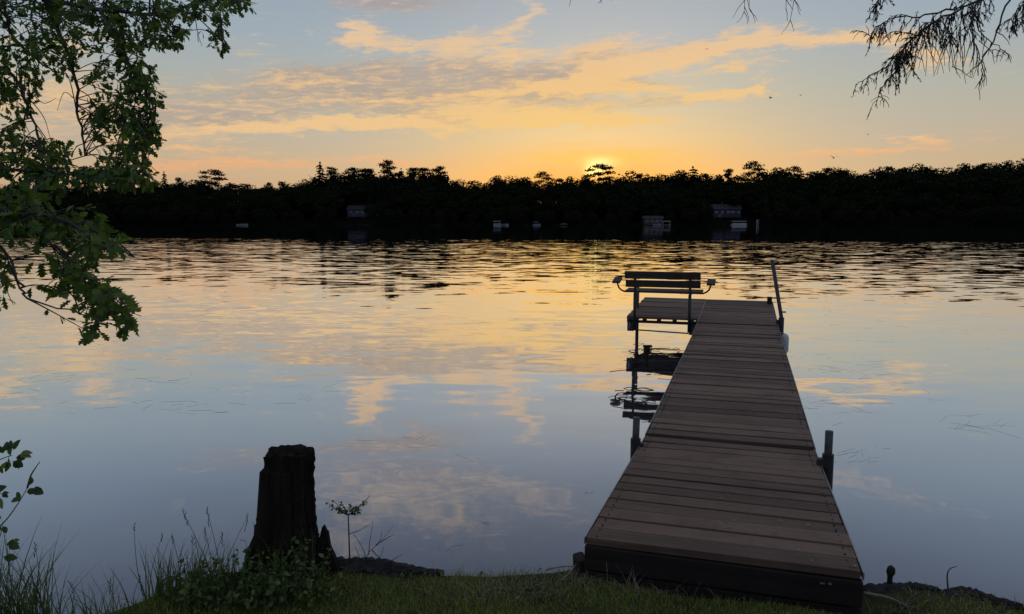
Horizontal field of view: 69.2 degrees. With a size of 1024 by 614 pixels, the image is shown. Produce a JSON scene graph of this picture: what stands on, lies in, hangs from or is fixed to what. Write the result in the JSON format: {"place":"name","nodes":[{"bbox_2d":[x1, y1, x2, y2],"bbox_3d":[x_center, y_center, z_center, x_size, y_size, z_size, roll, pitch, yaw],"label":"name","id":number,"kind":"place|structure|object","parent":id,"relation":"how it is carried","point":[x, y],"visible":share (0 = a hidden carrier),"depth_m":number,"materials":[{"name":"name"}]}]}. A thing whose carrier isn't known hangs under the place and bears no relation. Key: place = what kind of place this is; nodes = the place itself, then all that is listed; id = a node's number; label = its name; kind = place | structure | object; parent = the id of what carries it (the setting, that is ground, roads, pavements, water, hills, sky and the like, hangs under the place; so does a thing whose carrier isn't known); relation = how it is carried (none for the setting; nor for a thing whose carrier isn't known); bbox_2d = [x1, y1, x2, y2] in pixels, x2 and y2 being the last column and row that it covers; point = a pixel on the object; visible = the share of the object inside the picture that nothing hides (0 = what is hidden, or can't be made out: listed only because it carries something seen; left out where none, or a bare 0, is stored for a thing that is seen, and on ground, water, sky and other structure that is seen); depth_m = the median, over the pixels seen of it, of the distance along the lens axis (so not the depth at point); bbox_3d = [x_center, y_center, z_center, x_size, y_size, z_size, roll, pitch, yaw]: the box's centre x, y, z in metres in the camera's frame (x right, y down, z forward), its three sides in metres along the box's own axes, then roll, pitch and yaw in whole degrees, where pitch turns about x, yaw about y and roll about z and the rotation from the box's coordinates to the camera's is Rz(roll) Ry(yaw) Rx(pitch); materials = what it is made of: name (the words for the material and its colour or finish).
{"place":"outdoors","nodes":[
{"label":"outdoors","id":0,"kind":"place"},
{"bbox_2d":[0,516,104,613],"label":"tall grass","id":1,"kind":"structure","parent":0,"point":[10,601],"depth_m":3.31,"materials":[{"name":"green plant"}]},
{"bbox_2d":[50,567,155,613],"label":"tall grass","id":2,"kind":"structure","parent":0,"point":[90,609],"depth_m":3.26,"materials":[{"name":"green plant"}]},
{"bbox_2d":[130,507,247,604],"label":"tall grass","id":3,"kind":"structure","parent":0,"point":[158,587],"depth_m":3.42,"materials":[{"name":"green plant"}]},
{"bbox_2d":[0,225,1023,613],"bbox_3d":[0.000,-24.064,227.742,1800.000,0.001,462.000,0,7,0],"label":"lake water","id":4,"kind":"structure","parent":0,"point":[436,427],"depth_m":9.52,"materials":[{"name":"liquid"}]},
{"bbox_2d":[4,276,1014,550],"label":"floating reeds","id":5,"kind":"object","parent":4,"relation":"on","point":[646,402],"visible":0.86,"depth_m":8.97,"materials":[{"name":"green plant"}]},
{"bbox_2d":[643,345,651,359],"bbox_3d":[2.081,0.943,11.439,0.130,0.715,0.100,0,7,0],"label":"stake","id":6,"kind":"object","parent":4,"relation":"in","point":[646,352],"visible":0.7,"depth_m":11.38,"materials":[{"name":"brown wood"}]},
{"bbox_2d":[584,260,864,613],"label":"dock","id":7,"kind":"object","parent":4,"relation":"in","point":[731,400],"visible":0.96,"depth_m":4.46,"materials":[{"name":"brown wood"}]},
{"bbox_2d":[612,271,715,332],"bbox_3d":[2.570,-0.111,12.639,1.705,1.011,0.489,2,7,17],"label":"bench","id":8,"kind":"object","parent":7,"relation":"on","point":[662,284],"visible":1,"depth_m":12.41,"materials":[{"name":"brown wood"}]},
{"bbox_2d":[777,332,788,352],"bbox_3d":[4.000,0.535,10.961,0.168,0.319,0.111,-1,7,-7],"label":"dock fender","id":9,"kind":"object","parent":7,"relation":"hanging from","point":[785,337],"visible":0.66,"depth_m":10.92,"materials":[{"name":"white plastic"}]},
{"bbox_2d":[0,0,1023,191],"label":"sky","id":10,"kind":"structure","parent":0,"point":[480,90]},
{"bbox_2d":[1,567,1023,613],"bbox_3d":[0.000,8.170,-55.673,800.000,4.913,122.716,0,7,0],"label":"ground","id":11,"kind":"structure","parent":0,"point":[875,601],"depth_m":3.39,"materials":[{"name":"plant"}]},
{"bbox_2d":[0,439,43,560],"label":"young shrub","id":12,"kind":"object","parent":11,"relation":"on","point":[18,464],"visible":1,"depth_m":3.32,"materials":[{"name":"green plant"}]},
{"bbox_2d":[0,0,256,345],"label":"oak tree","id":13,"kind":"object","parent":11,"relation":"on","point":[73,269],"visible":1,"depth_m":5.18,"materials":[{"name":"green plant"}]},
{"bbox_2d":[253,523,323,585],"bbox_3d":[-1.045,1.162,3.502,0.377,0.356,0.198,0,7,0],"label":"plant","id":14,"kind":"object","parent":11,"relation":"on","point":[313,540],"depth_m":3.51,"materials":[{"name":"green plant"}]},
{"bbox_2d":[239,444,339,585],"bbox_3d":[-1.093,1.066,3.641,0.518,0.750,0.335,0,7,0],"label":"tree stump","id":15,"kind":"object","parent":11,"relation":"on","point":[286,506],"visible":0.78,"depth_m":3.53,"materials":[{"name":"brown wood"}]},
{"bbox_2d":[325,496,370,562],"bbox_3d":[-0.801,1.120,3.689,0.222,0.415,0.126,0,7,0],"label":"seedling","id":16,"kind":"object","parent":11,"relation":"on","point":[342,511],"visible":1,"depth_m":3.67,"materials":[{"name":"green plant"}]},
{"bbox_2d":[353,522,402,564],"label":"dead twigs","id":17,"kind":"object","parent":11,"relation":"on","point":[375,546],"visible":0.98,"depth_m":3.70,"materials":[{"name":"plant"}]},
{"bbox_2d":[337,556,443,578],"bbox_3d":[-0.662,1.313,3.713,0.655,0.116,0.142,0,7,4],"label":"rotten log","id":18,"kind":"object","parent":11,"relation":"on","point":[369,565],"visible":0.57,"depth_m":3.67,"materials":[{"name":"wood"}]},
{"bbox_2d":[121,536,958,613],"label":"weeds","id":19,"kind":"object","parent":11,"relation":"on","point":[269,584],"visible":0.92,"depth_m":3.35,"materials":[{"name":"green plant"}]},
{"bbox_2d":[573,552,586,576],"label":"wood block","id":20,"kind":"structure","parent":11,"relation":"on","point":[578,559],"depth_m":3.65,"materials":[{"name":"wood"}]},
{"bbox_2d":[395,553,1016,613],"bbox_3d":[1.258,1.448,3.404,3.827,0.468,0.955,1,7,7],"label":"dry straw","id":21,"kind":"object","parent":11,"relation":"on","point":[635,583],"visible":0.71,"depth_m":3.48,"materials":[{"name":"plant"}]},
{"bbox_2d":[569,0,1023,119],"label":"larch tree","id":22,"kind":"object","parent":11,"relation":"on","point":[902,59],"visible":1,"depth_m":4.14,"materials":[{"name":"green plant"}]},
{"bbox_2d":[863,591,906,605],"bbox_3d":[1.697,1.323,3.376,0.182,0.016,0.036,5,8,38],"label":"stick","id":23,"kind":"object","parent":11,"relation":"on","point":[876,594],"visible":0.98,"depth_m":3.39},
{"bbox_2d":[886,565,894,584],"bbox_3d":[1.784,1.287,3.501,0.039,0.143,0.039,0,7,0],"label":"stake","id":24,"kind":"object","parent":11,"relation":"on","point":[890,571],"visible":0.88,"depth_m":3.49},
{"bbox_2d":[863,581,947,594],"bbox_3d":[1.833,1.336,3.490,0.415,0.091,0.116,0,7,0],"label":"driftwood log","id":25,"kind":"object","parent":11,"relation":"on","point":[882,588],"visible":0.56,"depth_m":3.47,"materials":[{"name":"wood"}]},
{"bbox_2d":[943,586,1023,609],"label":"driftwood log","id":26,"kind":"object","parent":11,"relation":"on","point":[980,594],"visible":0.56,"depth_m":3.40,"materials":[{"name":"wood"}]},
{"bbox_2d":[9,196,1023,224],"bbox_3d":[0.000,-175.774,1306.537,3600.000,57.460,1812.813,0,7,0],"label":"shore","id":27,"kind":"structure","parent":0,"point":[341,218],"depth_m":430.35,"materials":[{"name":"soil"}]},
{"bbox_2d":[40,198,63,214],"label":"leafy tree","id":28,"kind":"object","parent":27,"relation":"on","point":[55,205],"visible":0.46,"depth_m":439.56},
{"bbox_2d":[52,184,84,204],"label":"leafy tree","id":29,"kind":"object","parent":27,"relation":"on","point":[72,192],"visible":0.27,"depth_m":450.61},
{"bbox_2d":[73,205,94,220],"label":"leafy tree","id":30,"kind":"object","parent":27,"relation":"on","point":[80,210],"visible":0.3,"depth_m":422.73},
{"bbox_2d":[81,189,104,200],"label":"leafy tree","id":31,"kind":"object","parent":27,"relation":"on","point":[89,195],"visible":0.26,"depth_m":443.60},
{"bbox_2d":[88,203,112,221],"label":"leafy tree","id":32,"kind":"object","parent":27,"relation":"on","point":[98,208],"visible":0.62,"depth_m":418.94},
{"bbox_2d":[103,209,116,224],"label":"leafy tree","id":33,"kind":"object","parent":27,"relation":"on","point":[110,215],"visible":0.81,"depth_m":420.37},
{"bbox_2d":[99,186,137,216],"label":"leafy tree","id":34,"kind":"object","parent":27,"relation":"on","point":[114,191],"visible":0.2,"depth_m":444.58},
{"bbox_2d":[157,171,170,212],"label":"spruce tree","id":35,"kind":"object","parent":27,"relation":"on","point":[163,184],"visible":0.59,"depth_m":457.48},
{"bbox_2d":[162,185,179,205],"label":"leafy tree","id":36,"kind":"object","parent":27,"relation":"on","point":[175,188],"visible":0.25,"depth_m":451.51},
{"bbox_2d":[167,177,189,190],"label":"leafy tree","id":37,"kind":"object","parent":27,"relation":"on","point":[178,183],"visible":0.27,"depth_m":466.02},
{"bbox_2d":[169,183,205,215],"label":"leafy tree","id":38,"kind":"object","parent":27,"relation":"on","point":[180,194],"visible":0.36,"depth_m":444.37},
{"bbox_2d":[183,178,214,193],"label":"leafy tree","id":39,"kind":"object","parent":27,"relation":"on","point":[194,182],"visible":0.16,"depth_m":470.99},
{"bbox_2d":[197,169,227,194],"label":"pine tree","id":40,"kind":"object","parent":27,"relation":"on","point":[215,184],"visible":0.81,"depth_m":458.38,"materials":[{"name":"plant"}]},
{"bbox_2d":[217,182,239,192],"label":"leafy tree","id":41,"kind":"object","parent":27,"relation":"on","point":[232,186],"visible":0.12,"depth_m":467.13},
{"bbox_2d":[232,188,256,200],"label":"leafy tree","id":42,"kind":"object","parent":27,"relation":"on","point":[243,191],"visible":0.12,"depth_m":447.72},
{"bbox_2d":[235,183,259,192],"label":"leafy tree","id":43,"kind":"object","parent":27,"relation":"on","point":[245,187],"visible":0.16,"depth_m":466.56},
{"bbox_2d":[259,182,274,192],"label":"leafy tree","id":44,"kind":"object","parent":27,"relation":"on","point":[267,186],"visible":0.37,"depth_m":474.04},
{"bbox_2d":[266,186,290,199],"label":"leafy tree","id":45,"kind":"object","parent":27,"relation":"on","point":[273,194],"visible":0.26,"depth_m":444.44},
{"bbox_2d":[274,181,295,192],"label":"leafy tree","id":46,"kind":"object","parent":27,"relation":"on","point":[282,184],"visible":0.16,"depth_m":462.20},
{"bbox_2d":[273,186,307,211],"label":"leafy tree","id":47,"kind":"object","parent":27,"relation":"on","point":[291,193],"visible":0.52,"depth_m":439.45,"materials":[{"name":"plant"}]},
{"bbox_2d":[299,177,327,189],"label":"leafy tree","id":48,"kind":"object","parent":27,"relation":"on","point":[307,184],"visible":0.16,"depth_m":461.05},
{"bbox_2d":[300,162,339,213],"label":"spruce tree","id":49,"kind":"object","parent":27,"relation":"on","point":[322,174],"visible":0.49,"depth_m":456.75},
{"bbox_2d":[318,176,340,191],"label":"leafy tree","id":50,"kind":"object","parent":27,"relation":"on","point":[327,184],"visible":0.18,"depth_m":455.84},
{"bbox_2d":[325,166,338,182],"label":"pine tree","id":51,"kind":"object","parent":27,"relation":"on","point":[333,174],"visible":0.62,"depth_m":457.96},
{"bbox_2d":[331,179,356,212],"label":"leafy tree","id":52,"kind":"object","parent":27,"relation":"on","point":[342,192],"visible":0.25,"depth_m":453.24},
{"bbox_2d":[341,167,365,185],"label":"pine tree","id":53,"kind":"object","parent":27,"relation":"on","point":[353,170],"visible":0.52,"depth_m":453.79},
{"bbox_2d":[347,205,368,218],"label":"lake house","id":54,"kind":"structure","parent":27,"relation":"on","point":[354,211],"depth_m":440.70,"materials":[{"name":"grey"}]},
{"bbox_2d":[342,176,378,204],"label":"leafy tree","id":55,"kind":"object","parent":27,"relation":"on","point":[355,188],"visible":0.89,"depth_m":442.38,"materials":[{"name":"plant"}]},
{"bbox_2d":[358,168,373,182],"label":"pine tree","id":56,"kind":"object","parent":27,"relation":"on","point":[368,171],"visible":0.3,"depth_m":457.06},
{"bbox_2d":[377,159,397,184],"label":"pine tree","id":57,"kind":"object","parent":27,"relation":"on","point":[384,165],"visible":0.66,"depth_m":450.73,"materials":[{"name":"plant"}]},
{"bbox_2d":[401,167,419,185],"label":"pine tree","id":58,"kind":"object","parent":27,"relation":"on","point":[412,173],"visible":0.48,"depth_m":450.93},
{"bbox_2d":[402,177,422,193],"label":"leafy tree","id":59,"kind":"object","parent":27,"relation":"on","point":[408,185],"visible":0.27,"depth_m":438.33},
{"bbox_2d":[401,178,437,216],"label":"leafy tree","id":60,"kind":"object","parent":27,"relation":"on","point":[428,190],"visible":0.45,"depth_m":434.25,"materials":[{"name":"plant"}]},
{"bbox_2d":[416,172,440,190],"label":"leafy tree","id":61,"kind":"object","parent":27,"relation":"on","point":[430,176],"visible":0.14,"depth_m":455.21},
{"bbox_2d":[416,167,441,183],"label":"pine tree","id":62,"kind":"object","parent":27,"relation":"on","point":[420,169],"visible":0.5,"depth_m":454.31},
{"bbox_2d":[430,166,448,186],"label":"pine tree","id":63,"kind":"object","parent":27,"relation":"on","point":[438,169],"visible":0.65,"depth_m":455.45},
{"bbox_2d":[419,178,460,212],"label":"leafy tree","id":64,"kind":"object","parent":27,"relation":"on","point":[441,188],"visible":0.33,"depth_m":442.08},
{"bbox_2d":[449,178,465,187],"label":"leafy tree","id":65,"kind":"object","parent":27,"relation":"on","point":[456,183],"visible":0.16,"depth_m":472.90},
{"bbox_2d":[460,180,481,196],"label":"leafy tree","id":66,"kind":"object","parent":27,"relation":"on","point":[472,187],"visible":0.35,"depth_m":465.17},
{"bbox_2d":[476,182,494,193],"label":"leafy tree","id":67,"kind":"object","parent":27,"relation":"on","point":[484,187],"visible":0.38,"depth_m":469.08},
{"bbox_2d":[489,175,507,195],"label":"leafy tree","id":68,"kind":"object","parent":27,"relation":"on","point":[494,180],"visible":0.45,"depth_m":472.03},
{"bbox_2d":[492,175,524,189],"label":"leafy tree","id":69,"kind":"object","parent":27,"relation":"on","point":[516,183],"visible":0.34,"depth_m":471.02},
{"bbox_2d":[518,177,537,188],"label":"leafy tree","id":70,"kind":"object","parent":27,"relation":"on","point":[525,181],"visible":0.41,"depth_m":473.86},
{"bbox_2d":[519,184,545,215],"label":"leafy tree","id":71,"kind":"object","parent":27,"relation":"on","point":[536,190],"visible":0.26,"depth_m":445.75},
{"bbox_2d":[533,171,554,204],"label":"pine tree","id":72,"kind":"object","parent":27,"relation":"on","point":[541,174],"visible":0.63,"depth_m":456.34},
{"bbox_2d":[537,185,563,207],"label":"leafy tree","id":73,"kind":"object","parent":27,"relation":"on","point":[553,194],"visible":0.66,"depth_m":447.39,"materials":[{"name":"plant"}]},
{"bbox_2d":[545,178,565,206],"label":"leafy tree","id":74,"kind":"object","parent":27,"relation":"on","point":[558,180],"visible":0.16,"depth_m":469.25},
{"bbox_2d":[560,181,585,200],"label":"leafy tree","id":75,"kind":"object","parent":27,"relation":"on","point":[575,191],"visible":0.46,"depth_m":442.97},
{"bbox_2d":[559,176,592,192],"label":"leafy tree","id":76,"kind":"object","parent":27,"relation":"on","point":[568,180],"visible":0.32,"depth_m":459.83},
{"bbox_2d":[581,163,615,192],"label":"pine tree","id":77,"kind":"object","parent":27,"relation":"on","point":[598,179],"visible":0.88,"depth_m":454.86,"materials":[{"name":"plant"}]},
{"bbox_2d":[607,170,640,189],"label":"leafy tree","id":78,"kind":"object","parent":27,"relation":"on","point":[629,180],"visible":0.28,"depth_m":454.81,"materials":[{"name":"plant"}]},
{"bbox_2d":[633,173,655,184],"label":"leafy tree","id":79,"kind":"object","parent":27,"relation":"on","point":[642,180],"visible":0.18,"depth_m":465.85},
{"bbox_2d":[641,216,663,224],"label":"boathouse","id":80,"kind":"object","parent":27,"relation":"on","point":[648,220],"visible":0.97,"depth_m":423.77,"materials":[{"name":"beige"}]},
{"bbox_2d":[644,173,665,186],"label":"leafy tree","id":81,"kind":"object","parent":27,"relation":"on","point":[658,180],"visible":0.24,"depth_m":464.95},
{"bbox_2d":[665,213,677,224],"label":"leafy tree","id":82,"kind":"object","parent":27,"relation":"on","point":[669,217],"visible":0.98,"depth_m":423.88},
{"bbox_2d":[663,170,691,193],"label":"leafy tree","id":83,"kind":"object","parent":27,"relation":"on","point":[680,179],"visible":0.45,"depth_m":457.63,"materials":[{"name":"plant"}]},
{"bbox_2d":[675,166,708,210],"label":"spruce tree","id":84,"kind":"object","parent":27,"relation":"on","point":[694,176],"visible":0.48,"depth_m":451.65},
{"bbox_2d":[698,173,723,186],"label":"leafy tree","id":85,"kind":"object","parent":27,"relation":"on","point":[705,178],"visible":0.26,"depth_m":461.77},
{"bbox_2d":[710,202,741,219],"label":"lake house","id":86,"kind":"structure","parent":27,"relation":"on","point":[723,211],"depth_m":438.67,"materials":[{"name":"grey"}]},
{"bbox_2d":[722,168,736,188],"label":"pine tree","id":87,"kind":"object","parent":27,"relation":"on","point":[728,174],"visible":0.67,"depth_m":458.71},
{"bbox_2d":[726,175,747,187],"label":"leafy tree","id":88,"kind":"object","parent":27,"relation":"on","point":[740,178],"visible":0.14,"depth_m":468.16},
{"bbox_2d":[736,178,771,214],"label":"leafy tree","id":89,"kind":"object","parent":27,"relation":"on","point":[750,188],"visible":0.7,"depth_m":439.56,"materials":[{"name":"plant"}]},
{"bbox_2d":[741,160,768,209],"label":"pine tree","id":90,"kind":"object","parent":27,"relation":"on","point":[754,167],"visible":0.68,"depth_m":455.35,"materials":[{"name":"plant"}]},
{"bbox_2d":[756,171,782,184],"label":"leafy tree","id":91,"kind":"object","parent":27,"relation":"on","point":[766,176],"visible":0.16,"depth_m":455.76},
{"bbox_2d":[758,177,789,202],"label":"leafy tree","id":92,"kind":"object","parent":27,"relation":"on","point":[780,189],"visible":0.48,"depth_m":439.75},
{"bbox_2d":[761,167,791,182],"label":"leafy tree","id":93,"kind":"object","parent":27,"relation":"on","point":[782,171],"visible":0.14,"depth_m":461.38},
{"bbox_2d":[784,165,803,190],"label":"pine tree","id":94,"kind":"object","parent":27,"relation":"on","point":[797,175],"visible":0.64,"depth_m":454.82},
{"bbox_2d":[798,170,823,206],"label":"leafy tree","id":95,"kind":"object","parent":27,"relation":"on","point":[807,178],"visible":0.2,"depth_m":459.85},
{"bbox_2d":[810,167,835,186],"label":"leafy tree","id":96,"kind":"object","parent":27,"relation":"on","point":[826,170],"visible":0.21,"depth_m":462.93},
{"bbox_2d":[817,168,852,184],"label":"leafy tree","id":97,"kind":"object","parent":27,"relation":"on","point":[838,171],"visible":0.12,"depth_m":468.15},
{"bbox_2d":[830,167,857,182],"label":"leafy tree","id":98,"kind":"object","parent":27,"relation":"on","point":[846,173],"visible":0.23,"depth_m":467.32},
{"bbox_2d":[834,175,879,202],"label":"leafy tree","id":99,"kind":"object","parent":27,"relation":"on","point":[850,189],"visible":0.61,"depth_m":438.38,"materials":[{"name":"plant"}]},
{"bbox_2d":[855,172,875,184],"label":"leafy tree","id":100,"kind":"object","parent":27,"relation":"on","point":[865,175],"visible":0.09,"depth_m":463.99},
{"bbox_2d":[868,170,887,189],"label":"leafy tree","id":101,"kind":"object","parent":27,"relation":"on","point":[878,177],"visible":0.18,"depth_m":465.88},
{"bbox_2d":[868,166,901,179],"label":"leafy tree","id":102,"kind":"object","parent":27,"relation":"on","point":[888,169],"visible":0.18,"depth_m":474.94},
{"bbox_2d":[889,167,918,177],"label":"leafy tree","id":103,"kind":"object","parent":27,"relation":"on","point":[898,171],"visible":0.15,"depth_m":467.83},
{"bbox_2d":[899,163,936,198],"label":"leafy tree","id":104,"kind":"object","parent":27,"relation":"on","point":[914,171],"visible":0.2,"depth_m":465.44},
{"bbox_2d":[920,166,946,179],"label":"leafy tree","id":105,"kind":"object","parent":27,"relation":"on","point":[927,169],"visible":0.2,"depth_m":459.18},
{"bbox_2d":[936,167,961,179],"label":"leafy tree","id":106,"kind":"object","parent":27,"relation":"on","point":[948,172],"visible":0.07,"depth_m":463.33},
{"bbox_2d":[933,174,965,199],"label":"leafy tree","id":107,"kind":"object","parent":27,"relation":"on","point":[954,178],"visible":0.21,"depth_m":449.18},
{"bbox_2d":[945,163,975,179],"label":"leafy tree","id":108,"kind":"object","parent":27,"relation":"on","point":[963,167],"visible":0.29,"depth_m":460.54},
{"bbox_2d":[952,169,1000,198],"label":"leafy tree","id":109,"kind":"object","parent":27,"relation":"on","point":[971,181],"visible":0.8,"depth_m":440.21,"materials":[{"name":"plant"}]},
{"bbox_2d":[971,163,987,173],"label":"leafy tree","id":110,"kind":"object","parent":27,"relation":"on","point":[980,166],"visible":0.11,"depth_m":466.52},
{"bbox_2d":[982,162,1009,171],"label":"leafy tree","id":111,"kind":"object","parent":27,"relation":"on","point":[995,166],"visible":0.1,"depth_m":470.59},
{"bbox_2d":[994,160,1022,175],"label":"leafy tree","id":112,"kind":"object","parent":27,"relation":"on","point":[1012,164],"visible":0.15,"depth_m":470.97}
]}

